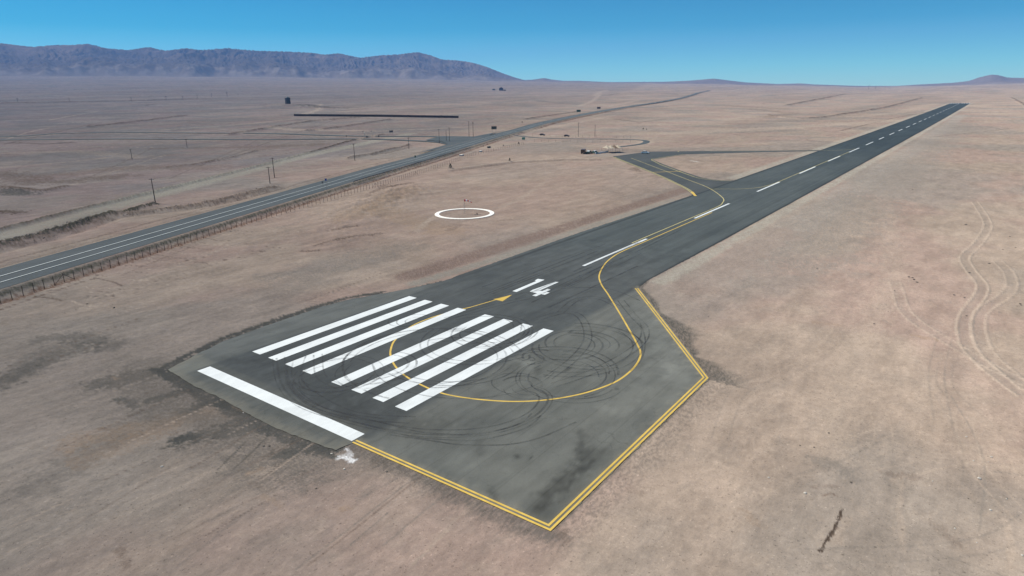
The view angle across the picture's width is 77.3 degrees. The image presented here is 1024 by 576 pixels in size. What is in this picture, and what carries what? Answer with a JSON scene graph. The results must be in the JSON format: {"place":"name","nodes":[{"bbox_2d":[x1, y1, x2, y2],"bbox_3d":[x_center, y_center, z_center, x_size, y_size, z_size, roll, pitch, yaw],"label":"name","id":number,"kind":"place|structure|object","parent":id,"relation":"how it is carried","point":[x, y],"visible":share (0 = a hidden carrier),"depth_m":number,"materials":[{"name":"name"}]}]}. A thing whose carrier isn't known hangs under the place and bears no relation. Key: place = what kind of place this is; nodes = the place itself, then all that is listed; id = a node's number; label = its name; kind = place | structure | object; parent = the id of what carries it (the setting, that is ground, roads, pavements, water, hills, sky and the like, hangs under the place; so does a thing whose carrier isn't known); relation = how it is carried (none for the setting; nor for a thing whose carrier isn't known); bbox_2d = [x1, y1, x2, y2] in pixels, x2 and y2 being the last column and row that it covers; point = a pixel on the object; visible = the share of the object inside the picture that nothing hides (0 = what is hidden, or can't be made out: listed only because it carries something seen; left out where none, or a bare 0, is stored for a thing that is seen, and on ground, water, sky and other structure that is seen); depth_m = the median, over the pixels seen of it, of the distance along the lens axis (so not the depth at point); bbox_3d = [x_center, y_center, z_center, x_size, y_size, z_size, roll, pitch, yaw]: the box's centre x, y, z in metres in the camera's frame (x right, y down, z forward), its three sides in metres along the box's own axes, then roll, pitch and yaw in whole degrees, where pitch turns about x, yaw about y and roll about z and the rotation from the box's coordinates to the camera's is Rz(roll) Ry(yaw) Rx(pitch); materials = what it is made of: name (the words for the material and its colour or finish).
{"place":"outdoors","nodes":[
{"label":"outdoors","id":0,"kind":"place"},
{"bbox_2d":[0,132,438,136],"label":"link road","id":1,"kind":"structure","parent":0,"point":[200,132],"depth_m":552.36,"materials":[{"name":"grey asphalt"}]},
{"bbox_2d":[0,138,446,144],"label":"side road","id":2,"kind":"structure","parent":0,"point":[233,139],"depth_m":489.37,"materials":[{"name":"grey asphalt"}]},
{"bbox_2d":[0,76,1023,575],"bbox_3d":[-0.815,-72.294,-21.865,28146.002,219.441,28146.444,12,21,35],"label":"ground","id":3,"kind":"structure","parent":0,"point":[908,386],"depth_m":101.18,"materials":[{"name":"soil"}]},
{"bbox_2d":[4,184,400,563],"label":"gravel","id":4,"kind":"structure","parent":3,"relation":"on","point":[96,227],"depth_m":168.56,"materials":[{"name":"gravel"}]},
{"bbox_2d":[0,165,433,302],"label":"wire fence","id":5,"kind":"object","parent":3,"relation":"on","point":[191,239],"visible":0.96,"depth_m":148.91,"materials":[{"name":"brown"}]},
{"bbox_2d":[285,97,290,103],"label":"tower block","id":6,"kind":"structure","parent":3,"relation":"on","point":[287,100],"depth_m":1252.07,"materials":[{"name":"concrete"}]},
{"bbox_2d":[0,90,709,288],"bbox_3d":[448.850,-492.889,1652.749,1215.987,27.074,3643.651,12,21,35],"label":"highway","id":7,"kind":"structure","parent":3,"relation":"on","point":[33,269],"depth_m":176.38,"materials":[{"name":"grey asphalt"}]},
{"bbox_2d":[294,114,458,117],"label":"long wall","id":8,"kind":"structure","parent":3,"relation":"on","point":[376,115],"depth_m":846.58,"materials":[{"name":"grey"}]},
{"bbox_2d":[353,147,470,183],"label":"guard rail","id":9,"kind":"object","parent":3,"relation":"on","point":[411,164],"visible":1,"depth_m":296.93,"materials":[{"name":"metal"}]},
{"bbox_2d":[435,208,493,218],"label":"marker ring","id":10,"kind":"object","parent":3,"relation":"on","point":[439,212],"visible":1,"depth_m":183.71,"materials":[{"name":"paint"}]},
{"bbox_2d":[437,142,523,166],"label":"wire fence","id":11,"kind":"object","parent":3,"relation":"on","point":[477,153],"visible":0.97,"depth_m":353.35,"materials":[{"name":"grey metal"}]},
{"bbox_2d":[168,103,969,530],"bbox_3d":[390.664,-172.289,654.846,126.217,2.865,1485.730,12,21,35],"label":"runway","id":12,"kind":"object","parent":3,"relation":"on","point":[552,385],"visible":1,"depth_m":83.70,"materials":[{"name":"grey asphalt"}]},
{"bbox_2d":[602,145,620,152],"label":"shade canopy","id":13,"kind":"object","parent":3,"relation":"on","point":[612,147],"visible":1,"depth_m":359.36,"materials":[{"name":"fabric"}]},
{"bbox_2d":[613,150,818,195],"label":"taxiway","id":14,"kind":"structure","parent":3,"relation":"on","point":[693,188],"depth_m":285.56,"materials":[{"name":"grey asphalt"}]},
{"bbox_2d":[0,43,1023,86],"bbox_3d":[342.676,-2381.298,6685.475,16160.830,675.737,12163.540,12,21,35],"label":"mountains","id":15,"kind":"structure","parent":0,"point":[71,60],"depth_m":7197.27,"materials":[{"name":"stone"}]},
{"bbox_2d":[0,0,1023,85],"label":"sky","id":16,"kind":"structure","parent":0,"point":[820,42],"materials":[{"name":"blue"}]},
{"bbox_2d":[516,135,649,146],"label":"entry road","id":17,"kind":"structure","parent":0,"point":[645,141],"depth_m":450.68,"materials":[{"name":"grey asphalt"}]}
]}

